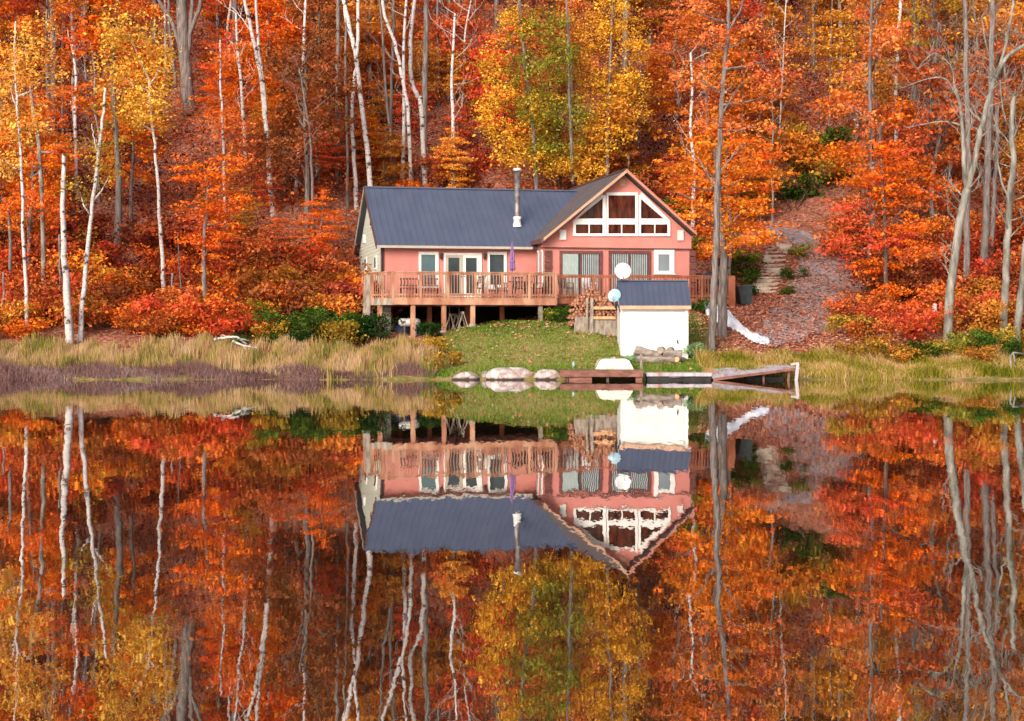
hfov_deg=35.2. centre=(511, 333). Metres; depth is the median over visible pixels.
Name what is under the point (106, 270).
shrub
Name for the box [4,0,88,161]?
tall tree
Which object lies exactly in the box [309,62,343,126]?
maple sapling
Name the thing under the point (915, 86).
tall tree
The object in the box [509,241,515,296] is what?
patio umbrella
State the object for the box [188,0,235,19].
tall tree
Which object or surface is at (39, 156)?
maple tree
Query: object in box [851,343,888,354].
shrub
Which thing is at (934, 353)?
shrub
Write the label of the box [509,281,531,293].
patio table
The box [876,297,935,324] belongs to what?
shrub
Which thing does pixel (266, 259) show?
shrub
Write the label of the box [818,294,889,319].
shrub
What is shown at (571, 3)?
bushy tree
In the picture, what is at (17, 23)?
tall tree
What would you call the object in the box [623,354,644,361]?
bush
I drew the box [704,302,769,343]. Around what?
plastic sheet
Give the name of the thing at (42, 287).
shrub
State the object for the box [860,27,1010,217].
maple tree
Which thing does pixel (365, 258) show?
side window
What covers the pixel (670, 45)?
maple tree
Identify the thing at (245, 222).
maple sapling
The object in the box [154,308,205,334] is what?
shrub
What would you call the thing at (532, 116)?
aspen tree
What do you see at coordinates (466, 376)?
boulder
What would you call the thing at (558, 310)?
bush
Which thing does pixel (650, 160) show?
shrub
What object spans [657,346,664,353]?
log
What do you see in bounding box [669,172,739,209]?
shrub
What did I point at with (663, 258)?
window
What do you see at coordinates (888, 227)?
shrub
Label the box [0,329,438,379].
reeds
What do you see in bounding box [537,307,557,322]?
bush
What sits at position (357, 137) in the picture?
shrub
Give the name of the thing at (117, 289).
shrub
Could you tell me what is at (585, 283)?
lawn chair
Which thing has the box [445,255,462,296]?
french door
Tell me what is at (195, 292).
shrub
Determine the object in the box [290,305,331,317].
shrub
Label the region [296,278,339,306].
shrub
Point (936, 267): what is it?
shrub
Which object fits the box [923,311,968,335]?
shrub
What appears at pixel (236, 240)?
shrub
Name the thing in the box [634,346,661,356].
log
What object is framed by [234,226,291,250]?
shrub
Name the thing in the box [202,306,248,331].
shrub
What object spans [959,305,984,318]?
shrub
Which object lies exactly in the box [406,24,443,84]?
maple sapling
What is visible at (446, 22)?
maple tree
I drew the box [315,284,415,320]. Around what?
shrub
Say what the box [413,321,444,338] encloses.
bush
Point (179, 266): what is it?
grey trunk
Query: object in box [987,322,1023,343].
shrub
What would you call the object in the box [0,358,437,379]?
sedge
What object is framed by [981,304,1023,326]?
shrub
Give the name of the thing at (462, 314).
sawhorse
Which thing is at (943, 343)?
shrub
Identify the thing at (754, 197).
bush
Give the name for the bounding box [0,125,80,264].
bushy tree
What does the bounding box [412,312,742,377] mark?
lawn grass
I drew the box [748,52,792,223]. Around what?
grey trunk
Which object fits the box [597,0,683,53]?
maple tree
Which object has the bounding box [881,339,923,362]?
shrub
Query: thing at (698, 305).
bush
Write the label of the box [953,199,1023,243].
shrub
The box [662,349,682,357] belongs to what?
log
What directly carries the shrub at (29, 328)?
on the ground at (782, 208)
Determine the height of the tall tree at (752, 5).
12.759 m
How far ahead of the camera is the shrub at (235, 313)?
67.22 m
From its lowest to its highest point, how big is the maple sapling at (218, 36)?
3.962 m
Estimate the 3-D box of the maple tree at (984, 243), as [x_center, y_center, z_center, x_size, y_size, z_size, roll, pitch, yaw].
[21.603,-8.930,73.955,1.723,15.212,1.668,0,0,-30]
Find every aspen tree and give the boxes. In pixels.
[466,0,608,188]
[553,0,663,174]
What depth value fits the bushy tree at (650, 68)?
90.37 m
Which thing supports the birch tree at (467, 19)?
on the ground at (782, 208)
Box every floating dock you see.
[559,369,642,379]
[644,372,711,379]
[710,364,795,379]
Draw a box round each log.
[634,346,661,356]
[636,355,659,362]
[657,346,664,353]
[659,356,678,362]
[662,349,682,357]
[675,356,684,361]
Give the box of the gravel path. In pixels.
[755,222,866,345]
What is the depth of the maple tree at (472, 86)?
91.65 m
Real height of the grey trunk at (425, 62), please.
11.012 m
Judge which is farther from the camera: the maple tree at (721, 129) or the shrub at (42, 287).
the shrub at (42, 287)
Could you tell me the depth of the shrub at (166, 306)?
68.09 m
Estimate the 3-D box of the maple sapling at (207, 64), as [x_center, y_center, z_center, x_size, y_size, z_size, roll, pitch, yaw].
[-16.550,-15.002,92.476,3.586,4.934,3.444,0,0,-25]
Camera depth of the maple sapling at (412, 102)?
91.41 m
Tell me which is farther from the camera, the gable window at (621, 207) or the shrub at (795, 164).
the shrub at (795, 164)
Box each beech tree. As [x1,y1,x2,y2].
[876,0,1023,340]
[968,41,1023,341]
[1013,239,1023,351]
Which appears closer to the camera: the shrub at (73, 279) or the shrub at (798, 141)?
the shrub at (73, 279)
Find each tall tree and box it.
[0,0,17,37]
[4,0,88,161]
[16,1,22,43]
[48,0,91,134]
[51,0,189,257]
[152,0,157,45]
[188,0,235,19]
[231,0,237,78]
[431,3,435,40]
[492,0,498,69]
[622,0,628,75]
[656,0,766,194]
[707,0,783,156]
[816,0,868,94]
[823,0,901,211]
[824,0,914,223]
[867,0,959,145]
[886,0,987,165]
[943,2,950,55]
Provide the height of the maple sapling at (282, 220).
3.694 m
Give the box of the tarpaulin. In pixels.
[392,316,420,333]
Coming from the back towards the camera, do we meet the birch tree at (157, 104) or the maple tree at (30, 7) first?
the maple tree at (30, 7)
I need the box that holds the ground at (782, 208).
[0,0,1023,379]
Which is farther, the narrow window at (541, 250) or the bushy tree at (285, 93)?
the bushy tree at (285, 93)
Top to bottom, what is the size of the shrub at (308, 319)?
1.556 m
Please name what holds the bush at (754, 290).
on the ground at (782, 208)
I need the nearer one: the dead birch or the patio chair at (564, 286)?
the patio chair at (564, 286)
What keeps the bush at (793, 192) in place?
on the ground at (782, 208)
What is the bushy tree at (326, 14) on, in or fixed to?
on the ground at (782, 208)
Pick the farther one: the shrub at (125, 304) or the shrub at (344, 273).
the shrub at (344, 273)
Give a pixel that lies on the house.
(606, 224)
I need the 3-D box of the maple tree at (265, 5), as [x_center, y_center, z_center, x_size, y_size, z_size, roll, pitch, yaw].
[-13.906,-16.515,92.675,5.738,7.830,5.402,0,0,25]
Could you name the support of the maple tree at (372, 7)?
on the ground at (782, 208)
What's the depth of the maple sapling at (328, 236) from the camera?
79.11 m
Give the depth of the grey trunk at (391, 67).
87.88 m
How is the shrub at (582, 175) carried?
on the ground at (782, 208)
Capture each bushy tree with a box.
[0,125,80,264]
[88,90,177,223]
[92,0,165,87]
[202,40,283,161]
[238,64,341,179]
[243,21,369,229]
[272,0,369,137]
[511,66,603,189]
[526,0,615,114]
[599,48,686,165]
[695,0,803,84]
[775,0,853,78]
[791,22,928,221]
[900,81,994,204]
[974,94,1023,197]
[998,125,1023,217]
[1000,143,1023,237]
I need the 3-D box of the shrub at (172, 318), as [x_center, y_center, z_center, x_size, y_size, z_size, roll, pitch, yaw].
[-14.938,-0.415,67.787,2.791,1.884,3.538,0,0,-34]
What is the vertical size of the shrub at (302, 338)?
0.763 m
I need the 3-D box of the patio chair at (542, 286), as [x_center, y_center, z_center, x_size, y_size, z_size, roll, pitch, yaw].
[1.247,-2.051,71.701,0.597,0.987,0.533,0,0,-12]
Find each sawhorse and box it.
[446,313,460,329]
[455,312,467,327]
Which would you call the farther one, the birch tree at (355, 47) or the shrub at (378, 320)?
the birch tree at (355, 47)
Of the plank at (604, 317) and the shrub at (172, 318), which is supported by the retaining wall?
the plank at (604, 317)
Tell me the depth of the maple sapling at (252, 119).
89.17 m
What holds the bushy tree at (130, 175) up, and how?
on the ground at (782, 208)
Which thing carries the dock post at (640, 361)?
in the water
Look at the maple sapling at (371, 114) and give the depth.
91.77 m
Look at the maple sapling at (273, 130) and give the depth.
85.57 m
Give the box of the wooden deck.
[361,271,734,337]
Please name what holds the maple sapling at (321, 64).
on the ground at (782, 208)
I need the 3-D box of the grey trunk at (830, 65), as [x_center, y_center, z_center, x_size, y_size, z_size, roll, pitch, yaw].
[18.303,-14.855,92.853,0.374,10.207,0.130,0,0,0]
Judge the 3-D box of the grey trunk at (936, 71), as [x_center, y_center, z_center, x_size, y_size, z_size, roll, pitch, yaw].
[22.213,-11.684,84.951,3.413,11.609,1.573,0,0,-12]
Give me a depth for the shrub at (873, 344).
63.01 m
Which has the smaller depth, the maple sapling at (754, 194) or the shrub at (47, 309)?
the shrub at (47, 309)
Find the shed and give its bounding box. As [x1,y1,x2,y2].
[615,280,691,358]
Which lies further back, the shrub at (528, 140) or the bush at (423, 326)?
the shrub at (528, 140)
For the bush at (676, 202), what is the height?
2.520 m
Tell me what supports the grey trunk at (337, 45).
on the ground at (782, 208)
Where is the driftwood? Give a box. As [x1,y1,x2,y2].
[214,334,256,349]
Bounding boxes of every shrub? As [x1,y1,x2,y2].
[0,219,32,258]
[0,226,75,264]
[0,244,68,273]
[0,253,38,270]
[0,269,40,296]
[0,280,16,296]
[0,290,33,308]
[0,300,42,332]
[0,305,39,330]
[0,305,50,330]
[0,323,22,339]
[4,275,81,316]
[4,317,56,337]
[7,223,60,256]
[12,261,57,283]
[12,292,71,327]
[15,223,71,251]
[20,281,101,323]
[28,285,79,319]
[30,249,112,282]
[32,297,62,324]
[36,259,80,284]
[42,295,114,329]
[46,237,141,267]
[46,267,101,290]
[49,286,123,326]
[57,209,123,249]
[69,261,156,291]
[70,269,116,287]
[77,274,153,307]
[88,272,159,297]
[90,284,125,312]
[90,308,123,327]
[98,263,159,292]
[106,293,138,306]
[108,291,157,317]
[109,221,163,244]
[110,292,159,314]
[110,306,163,334]
[111,306,145,330]
[117,305,182,338]
[118,301,184,338]
[122,242,209,272]
[124,295,173,321]
[125,230,184,252]
[129,292,216,333]
[130,310,182,331]
[131,219,171,243]
[133,266,172,284]
[138,292,186,309]
[144,304,222,337]
[146,214,229,252]
[152,229,208,253]
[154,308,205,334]
[155,284,212,297]
[159,254,235,288]
[161,306,224,336]
[163,292,226,312]
[163,295,240,331]
[165,290,233,327]
[167,299,212,326]
[168,293,243,322]
[176,280,236,301]
[184,263,238,297]
[190,315,247,337]
[196,276,307,312]
[201,230,263,254]
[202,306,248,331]
[210,309,276,338]
[216,261,325,300]
[217,309,250,331]
[218,296,254,314]
[220,233,287,274]
[223,263,306,294]
[224,293,263,306]
[225,257,281,275]
[225,302,265,312]
[225,332,253,344]
[228,248,298,271]
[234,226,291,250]
[235,327,257,336]
[236,294,276,306]
[238,297,280,316]
[239,305,273,321]
[241,277,327,314]
[245,309,301,337]
[250,251,303,272]
[250,320,296,341]
[253,333,281,341]
[266,238,340,274]
[281,330,310,342]
[284,312,334,341]
[287,307,347,319]
[290,252,352,289]
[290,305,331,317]
[294,325,314,341]
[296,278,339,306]
[297,287,376,319]
[297,307,362,338]
[303,267,353,289]
[303,316,368,345]
[305,255,363,275]
[307,319,332,341]
[308,259,371,286]
[313,279,402,322]
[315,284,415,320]
[322,272,361,290]
[322,314,384,335]
[328,325,376,344]
[330,327,356,343]
[337,296,362,314]
[340,309,406,339]
[341,134,385,161]
[349,158,400,179]
[364,136,414,164]
[390,177,437,186]
[402,152,475,187]
[431,143,508,183]
[492,127,567,157]
[503,182,542,188]
[541,143,627,184]
[559,166,615,185]
[578,139,641,176]
[619,167,667,180]
[625,153,666,174]
[633,165,675,190]
[636,172,663,197]
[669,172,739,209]
[748,135,802,161]
[754,119,815,141]
[765,131,814,153]
[766,119,813,154]
[787,153,816,171]
[807,222,867,257]
[810,124,860,153]
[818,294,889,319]
[827,288,902,322]
[830,332,897,360]
[832,258,900,286]
[839,220,898,252]
[839,316,910,343]
[841,305,892,327]
[847,254,944,301]
[847,314,882,329]
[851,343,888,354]
[861,225,948,259]
[873,223,904,237]
[875,242,959,286]
[876,269,942,302]
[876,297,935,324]
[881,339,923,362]
[883,301,956,341]
[888,255,962,279]
[892,340,947,357]
[900,280,971,310]
[903,336,958,354]
[905,213,954,245]
[911,344,947,358]
[915,272,974,294]
[921,284,967,310]
[922,252,983,284]
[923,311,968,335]
[925,341,966,357]
[927,309,980,330]
[932,223,1002,260]
[937,289,974,312]
[941,290,1015,320]
[942,331,977,350]
[952,337,982,355]
[952,342,975,354]
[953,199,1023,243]
[954,298,981,314]
[955,267,1017,297]
[956,271,1012,298]
[956,344,1003,364]
[957,255,1002,286]
[957,272,1001,294]
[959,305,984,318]
[960,295,1023,334]
[962,326,1002,350]
[963,284,1016,321]
[967,284,1000,297]
[970,256,1016,274]
[971,266,1019,293]
[976,220,1023,248]
[978,247,1020,262]
[978,334,1023,357]
[979,310,1023,334]
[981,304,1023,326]
[984,260,1020,283]
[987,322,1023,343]
[996,340,1023,359]
[999,244,1021,270]
[1002,222,1023,249]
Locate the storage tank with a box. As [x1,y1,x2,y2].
[399,318,419,335]
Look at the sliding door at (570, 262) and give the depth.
72.08 m
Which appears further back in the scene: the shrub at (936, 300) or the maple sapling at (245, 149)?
the maple sapling at (245, 149)
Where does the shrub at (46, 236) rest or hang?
on the ground at (782, 208)
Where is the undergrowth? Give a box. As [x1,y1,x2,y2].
[0,0,1023,323]
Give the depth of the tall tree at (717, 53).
88.74 m
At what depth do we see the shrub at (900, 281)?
72.12 m
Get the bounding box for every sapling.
[186,201,247,266]
[193,29,254,106]
[195,68,243,130]
[198,22,231,86]
[213,21,277,91]
[220,84,261,142]
[222,124,277,196]
[224,186,266,243]
[243,87,294,170]
[248,62,277,101]
[250,160,288,207]
[256,208,301,266]
[274,38,296,68]
[276,41,331,251]
[283,87,298,142]
[289,89,334,158]
[289,117,338,185]
[289,123,353,201]
[291,188,348,258]
[292,44,331,91]
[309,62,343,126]
[324,107,372,181]
[325,22,373,85]
[326,63,377,126]
[343,0,374,36]
[345,110,387,169]
[360,43,406,116]
[360,125,415,186]
[363,19,398,71]
[364,80,400,138]
[379,24,422,93]
[391,6,429,48]
[392,75,434,127]
[393,37,445,100]
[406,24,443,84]
[426,128,478,187]
[440,41,488,121]
[440,43,470,100]
[442,100,477,153]
[650,151,687,205]
[675,95,717,149]
[679,119,717,171]
[705,151,742,204]
[746,175,779,222]
[762,73,801,130]
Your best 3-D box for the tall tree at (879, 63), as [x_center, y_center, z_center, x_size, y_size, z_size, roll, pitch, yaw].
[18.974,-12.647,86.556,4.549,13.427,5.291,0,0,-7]
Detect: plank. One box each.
[593,307,615,308]
[593,316,615,318]
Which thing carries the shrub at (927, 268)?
on the ground at (782, 208)
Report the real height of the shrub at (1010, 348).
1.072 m
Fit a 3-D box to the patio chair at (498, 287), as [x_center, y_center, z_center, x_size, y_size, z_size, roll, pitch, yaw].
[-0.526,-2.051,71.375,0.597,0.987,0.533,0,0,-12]
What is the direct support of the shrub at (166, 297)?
on the ground at (782, 208)
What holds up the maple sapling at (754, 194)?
on the ground at (782, 208)
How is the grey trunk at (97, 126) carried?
on the ground at (782, 208)
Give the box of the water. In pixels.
[0,380,1023,720]
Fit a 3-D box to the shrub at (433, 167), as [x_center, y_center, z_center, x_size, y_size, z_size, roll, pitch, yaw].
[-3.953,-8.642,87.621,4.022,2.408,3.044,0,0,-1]
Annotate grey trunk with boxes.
[2,272,4,306]
[7,202,13,296]
[50,0,75,148]
[58,235,61,287]
[67,20,106,202]
[177,235,181,287]
[334,0,339,184]
[344,0,348,209]
[363,0,411,185]
[365,1,375,119]
[389,0,394,177]
[419,0,428,184]
[436,0,439,107]
[473,0,476,33]
[748,0,774,137]
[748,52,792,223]
[805,0,807,22]
[812,0,815,79]
[828,0,832,125]
[859,1,888,163]
[899,0,923,163]
[910,8,956,215]
[917,2,961,159]
[924,18,962,219]
[957,0,998,160]
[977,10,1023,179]
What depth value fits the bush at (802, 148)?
91.56 m
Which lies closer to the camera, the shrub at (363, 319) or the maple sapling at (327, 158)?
the shrub at (363, 319)
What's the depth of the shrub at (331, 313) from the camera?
70.13 m
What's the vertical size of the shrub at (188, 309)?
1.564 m
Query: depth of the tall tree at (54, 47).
89.68 m
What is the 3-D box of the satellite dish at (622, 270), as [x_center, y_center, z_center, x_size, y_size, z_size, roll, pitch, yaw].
[4.421,-2.441,64.465,0.511,0.768,0.509,0,0,34]
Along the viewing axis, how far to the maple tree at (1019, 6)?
97.50 m
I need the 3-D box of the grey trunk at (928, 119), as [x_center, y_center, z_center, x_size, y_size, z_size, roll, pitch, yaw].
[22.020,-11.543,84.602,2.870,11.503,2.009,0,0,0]
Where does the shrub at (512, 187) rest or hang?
on the ground at (782, 208)
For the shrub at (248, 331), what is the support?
on the ground at (782, 208)
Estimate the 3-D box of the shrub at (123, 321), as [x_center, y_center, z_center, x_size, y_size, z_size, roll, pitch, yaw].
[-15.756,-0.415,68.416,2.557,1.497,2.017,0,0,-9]
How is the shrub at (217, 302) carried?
on the ground at (782, 208)
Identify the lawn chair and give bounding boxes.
[479,276,489,296]
[582,278,595,293]
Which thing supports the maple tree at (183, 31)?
on the ground at (782, 208)
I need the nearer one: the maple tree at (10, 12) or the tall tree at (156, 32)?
the maple tree at (10, 12)
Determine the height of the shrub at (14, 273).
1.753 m
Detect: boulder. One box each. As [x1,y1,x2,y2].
[451,372,479,379]
[486,367,534,379]
[533,369,559,379]
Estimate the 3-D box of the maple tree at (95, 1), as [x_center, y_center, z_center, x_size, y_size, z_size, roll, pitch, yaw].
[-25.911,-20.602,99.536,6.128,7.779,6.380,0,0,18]
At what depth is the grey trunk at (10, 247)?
74.79 m
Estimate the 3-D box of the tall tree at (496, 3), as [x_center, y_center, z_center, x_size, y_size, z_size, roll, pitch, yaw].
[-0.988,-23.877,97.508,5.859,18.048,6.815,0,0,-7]
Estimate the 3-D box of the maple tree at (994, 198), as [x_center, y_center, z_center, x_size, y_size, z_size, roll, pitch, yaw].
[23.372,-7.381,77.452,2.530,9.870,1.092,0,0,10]
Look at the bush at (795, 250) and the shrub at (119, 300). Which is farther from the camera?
the bush at (795, 250)
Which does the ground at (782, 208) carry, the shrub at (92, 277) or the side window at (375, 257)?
the shrub at (92, 277)
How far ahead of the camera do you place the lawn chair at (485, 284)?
71.89 m
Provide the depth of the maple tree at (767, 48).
95.50 m
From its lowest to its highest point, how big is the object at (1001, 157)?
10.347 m
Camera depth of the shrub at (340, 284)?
72.56 m
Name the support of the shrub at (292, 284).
on the ground at (782, 208)
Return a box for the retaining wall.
[574,298,616,335]
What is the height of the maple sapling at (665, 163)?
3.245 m
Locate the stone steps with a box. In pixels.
[753,244,791,292]
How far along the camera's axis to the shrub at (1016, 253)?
74.84 m
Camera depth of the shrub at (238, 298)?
70.66 m
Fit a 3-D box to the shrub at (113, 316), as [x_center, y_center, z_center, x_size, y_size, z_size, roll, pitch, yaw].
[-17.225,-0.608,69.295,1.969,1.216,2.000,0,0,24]
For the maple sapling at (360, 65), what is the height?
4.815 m
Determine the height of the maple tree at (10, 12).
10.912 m
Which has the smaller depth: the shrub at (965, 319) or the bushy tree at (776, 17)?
the shrub at (965, 319)
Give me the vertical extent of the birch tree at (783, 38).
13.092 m
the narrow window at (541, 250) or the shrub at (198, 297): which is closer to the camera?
the shrub at (198, 297)
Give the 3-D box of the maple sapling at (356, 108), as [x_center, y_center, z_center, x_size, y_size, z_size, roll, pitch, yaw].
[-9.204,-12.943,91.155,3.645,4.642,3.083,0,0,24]
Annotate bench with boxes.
[400,278,418,296]
[422,278,438,296]
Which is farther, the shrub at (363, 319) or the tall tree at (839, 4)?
the tall tree at (839, 4)
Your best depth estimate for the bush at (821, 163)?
90.12 m
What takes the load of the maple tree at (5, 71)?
on the ground at (782, 208)
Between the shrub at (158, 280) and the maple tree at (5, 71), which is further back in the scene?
the maple tree at (5, 71)
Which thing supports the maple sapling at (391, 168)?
on the ground at (782, 208)
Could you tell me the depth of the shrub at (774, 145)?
93.53 m
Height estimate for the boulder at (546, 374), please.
0.722 m
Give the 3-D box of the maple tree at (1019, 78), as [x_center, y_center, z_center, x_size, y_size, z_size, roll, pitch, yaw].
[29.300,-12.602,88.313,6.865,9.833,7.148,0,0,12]
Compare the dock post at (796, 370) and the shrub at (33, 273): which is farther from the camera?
the shrub at (33, 273)
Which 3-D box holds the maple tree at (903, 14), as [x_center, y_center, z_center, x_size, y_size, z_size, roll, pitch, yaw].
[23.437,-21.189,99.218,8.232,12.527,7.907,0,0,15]
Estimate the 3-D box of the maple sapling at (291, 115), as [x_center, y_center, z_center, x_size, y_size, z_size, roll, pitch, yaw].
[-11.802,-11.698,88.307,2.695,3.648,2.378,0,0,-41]
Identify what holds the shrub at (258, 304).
on the ground at (782, 208)
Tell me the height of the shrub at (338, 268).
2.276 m
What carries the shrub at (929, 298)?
on the ground at (782, 208)
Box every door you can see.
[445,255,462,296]
[463,255,479,296]
[559,251,601,297]
[609,251,650,291]
[627,314,681,355]
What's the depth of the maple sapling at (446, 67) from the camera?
94.50 m
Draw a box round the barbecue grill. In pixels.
[701,273,718,297]
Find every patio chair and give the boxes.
[468,276,485,296]
[494,276,507,296]
[513,277,527,296]
[524,276,536,296]
[533,276,546,296]
[557,278,573,297]
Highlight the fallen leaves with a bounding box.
[0,133,1006,370]
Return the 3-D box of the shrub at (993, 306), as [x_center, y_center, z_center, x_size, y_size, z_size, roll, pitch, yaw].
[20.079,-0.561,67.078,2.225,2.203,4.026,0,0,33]
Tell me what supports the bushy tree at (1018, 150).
on the ground at (782, 208)
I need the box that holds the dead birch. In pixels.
[67,32,79,203]
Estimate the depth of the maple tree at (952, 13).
97.01 m
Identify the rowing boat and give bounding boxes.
[595,357,633,368]
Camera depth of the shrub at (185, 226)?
78.81 m
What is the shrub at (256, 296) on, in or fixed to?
on the ground at (782, 208)
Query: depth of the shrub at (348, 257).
78.29 m
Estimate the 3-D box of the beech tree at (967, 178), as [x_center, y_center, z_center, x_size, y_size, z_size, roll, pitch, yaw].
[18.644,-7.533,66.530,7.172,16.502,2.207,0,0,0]
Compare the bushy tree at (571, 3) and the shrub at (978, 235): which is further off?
the bushy tree at (571, 3)
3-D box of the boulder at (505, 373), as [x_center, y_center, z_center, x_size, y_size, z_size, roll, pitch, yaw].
[-0.073,1.681,60.564,2.404,0.798,1.822,0,0,0]
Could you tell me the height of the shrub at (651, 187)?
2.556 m
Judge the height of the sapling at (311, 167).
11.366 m
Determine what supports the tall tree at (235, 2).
on the ground at (782, 208)
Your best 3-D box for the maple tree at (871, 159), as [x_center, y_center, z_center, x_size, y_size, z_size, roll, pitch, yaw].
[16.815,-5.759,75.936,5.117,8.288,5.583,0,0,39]
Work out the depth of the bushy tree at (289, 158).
81.59 m
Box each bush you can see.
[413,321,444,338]
[413,334,455,352]
[425,349,469,370]
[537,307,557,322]
[544,305,570,321]
[558,310,579,322]
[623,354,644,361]
[656,192,713,222]
[678,342,706,358]
[689,225,712,254]
[691,297,728,312]
[709,252,767,276]
[731,266,761,284]
[732,167,799,211]
[732,248,764,261]
[735,283,761,295]
[755,126,836,172]
[766,170,838,210]
[777,265,812,280]
[777,285,797,294]
[781,146,861,188]
[787,241,817,258]
[819,304,858,325]
[821,311,881,336]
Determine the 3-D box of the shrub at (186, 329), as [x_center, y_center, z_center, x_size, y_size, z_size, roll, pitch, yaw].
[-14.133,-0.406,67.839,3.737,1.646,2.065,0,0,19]
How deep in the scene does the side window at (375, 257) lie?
73.70 m
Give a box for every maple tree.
[0,0,44,116]
[0,0,45,50]
[0,0,97,82]
[0,50,18,92]
[0,72,74,239]
[0,82,82,218]
[0,83,91,283]
[57,0,131,54]
[68,46,172,163]
[157,0,201,115]
[159,151,269,307]
[194,0,253,41]
[222,0,310,85]
[243,0,340,67]
[251,0,321,38]
[314,0,419,106]
[388,0,503,100]
[453,28,540,133]
[455,10,556,164]
[501,0,603,70]
[580,63,666,176]
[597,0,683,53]
[620,0,722,120]
[650,55,787,214]
[652,129,794,337]
[659,0,819,350]
[663,113,799,275]
[693,12,802,157]
[715,0,787,36]
[786,0,911,141]
[797,122,976,310]
[808,121,927,288]
[846,0,935,73]
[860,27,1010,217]
[920,0,1023,117]
[923,0,1004,86]
[934,20,1023,178]
[940,0,987,291]
[956,0,999,269]
[961,0,1023,75]
[972,79,1022,257]
[993,38,1023,141]
[1009,31,1023,72]
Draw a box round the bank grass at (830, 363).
[687,341,1023,379]
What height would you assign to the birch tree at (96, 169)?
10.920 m
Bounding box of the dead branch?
[1009,352,1023,369]
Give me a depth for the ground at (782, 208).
88.18 m
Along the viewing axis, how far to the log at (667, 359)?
62.38 m
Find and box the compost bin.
[735,284,752,304]
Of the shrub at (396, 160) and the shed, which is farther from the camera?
the shrub at (396, 160)
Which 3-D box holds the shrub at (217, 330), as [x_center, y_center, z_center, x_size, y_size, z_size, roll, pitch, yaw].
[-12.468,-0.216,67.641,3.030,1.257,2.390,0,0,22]
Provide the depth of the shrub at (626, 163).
86.59 m
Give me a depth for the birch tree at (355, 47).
83.91 m
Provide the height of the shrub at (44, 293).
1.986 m
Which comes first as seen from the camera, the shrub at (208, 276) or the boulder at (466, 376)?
the boulder at (466, 376)
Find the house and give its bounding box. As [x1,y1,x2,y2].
[352,160,696,323]
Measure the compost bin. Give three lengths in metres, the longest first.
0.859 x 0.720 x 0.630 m
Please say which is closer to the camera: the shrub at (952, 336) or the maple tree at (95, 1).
the shrub at (952, 336)
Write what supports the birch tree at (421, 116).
on the ground at (782, 208)
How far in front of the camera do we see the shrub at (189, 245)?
78.81 m
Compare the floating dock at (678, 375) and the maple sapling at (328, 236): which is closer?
the floating dock at (678, 375)
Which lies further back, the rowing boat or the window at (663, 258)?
the window at (663, 258)
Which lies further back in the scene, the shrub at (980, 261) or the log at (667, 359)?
the shrub at (980, 261)
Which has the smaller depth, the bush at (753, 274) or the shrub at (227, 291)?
the shrub at (227, 291)
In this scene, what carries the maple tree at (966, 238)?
on the ground at (782, 208)
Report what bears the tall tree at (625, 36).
on the ground at (782, 208)
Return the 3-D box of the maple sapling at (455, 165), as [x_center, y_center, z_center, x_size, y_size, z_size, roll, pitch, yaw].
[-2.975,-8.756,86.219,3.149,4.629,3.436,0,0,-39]
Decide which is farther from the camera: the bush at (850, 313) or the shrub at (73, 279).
the shrub at (73, 279)
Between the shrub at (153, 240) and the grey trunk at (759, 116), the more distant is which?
the grey trunk at (759, 116)
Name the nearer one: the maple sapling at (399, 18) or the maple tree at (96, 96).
the maple tree at (96, 96)
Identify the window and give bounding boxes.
[364,257,366,269]
[374,255,376,269]
[419,252,438,289]
[487,252,507,289]
[537,250,538,287]
[541,250,542,285]
[573,193,605,235]
[606,192,637,235]
[638,192,669,235]
[653,249,675,274]
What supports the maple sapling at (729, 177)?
on the ground at (782, 208)
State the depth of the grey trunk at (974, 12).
91.18 m
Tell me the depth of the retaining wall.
66.70 m
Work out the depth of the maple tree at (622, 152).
87.23 m
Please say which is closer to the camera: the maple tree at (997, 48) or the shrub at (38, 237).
the shrub at (38, 237)
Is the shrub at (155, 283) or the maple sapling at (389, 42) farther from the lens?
the maple sapling at (389, 42)
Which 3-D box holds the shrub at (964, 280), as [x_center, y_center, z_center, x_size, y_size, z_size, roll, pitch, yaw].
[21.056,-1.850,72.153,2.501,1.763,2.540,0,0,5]
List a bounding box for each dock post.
[640,354,641,369]
[791,362,798,380]
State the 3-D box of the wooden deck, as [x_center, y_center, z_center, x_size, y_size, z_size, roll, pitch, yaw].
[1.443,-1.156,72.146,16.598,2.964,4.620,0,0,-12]
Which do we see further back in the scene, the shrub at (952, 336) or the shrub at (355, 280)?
the shrub at (355, 280)
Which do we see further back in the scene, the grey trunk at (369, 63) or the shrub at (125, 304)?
the grey trunk at (369, 63)
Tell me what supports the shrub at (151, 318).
on the ground at (782, 208)
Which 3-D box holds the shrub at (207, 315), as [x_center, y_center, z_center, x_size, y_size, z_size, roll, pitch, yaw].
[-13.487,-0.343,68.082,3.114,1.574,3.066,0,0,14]
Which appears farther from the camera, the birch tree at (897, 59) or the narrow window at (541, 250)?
the birch tree at (897, 59)
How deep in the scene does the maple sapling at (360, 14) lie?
99.81 m
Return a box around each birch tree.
[0,10,69,336]
[51,0,87,144]
[55,88,139,343]
[60,153,73,347]
[78,0,86,78]
[82,0,183,288]
[152,0,167,88]
[186,37,263,229]
[217,0,255,180]
[226,0,231,49]
[229,0,275,218]
[282,0,317,193]
[342,0,372,185]
[343,8,358,211]
[381,0,412,182]
[384,0,414,185]
[408,0,427,186]
[427,0,481,186]
[435,0,483,117]
[675,33,715,240]
[760,0,799,127]
[894,0,901,159]
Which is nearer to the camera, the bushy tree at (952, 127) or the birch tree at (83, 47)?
the bushy tree at (952, 127)
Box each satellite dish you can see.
[608,289,620,311]
[615,263,630,281]

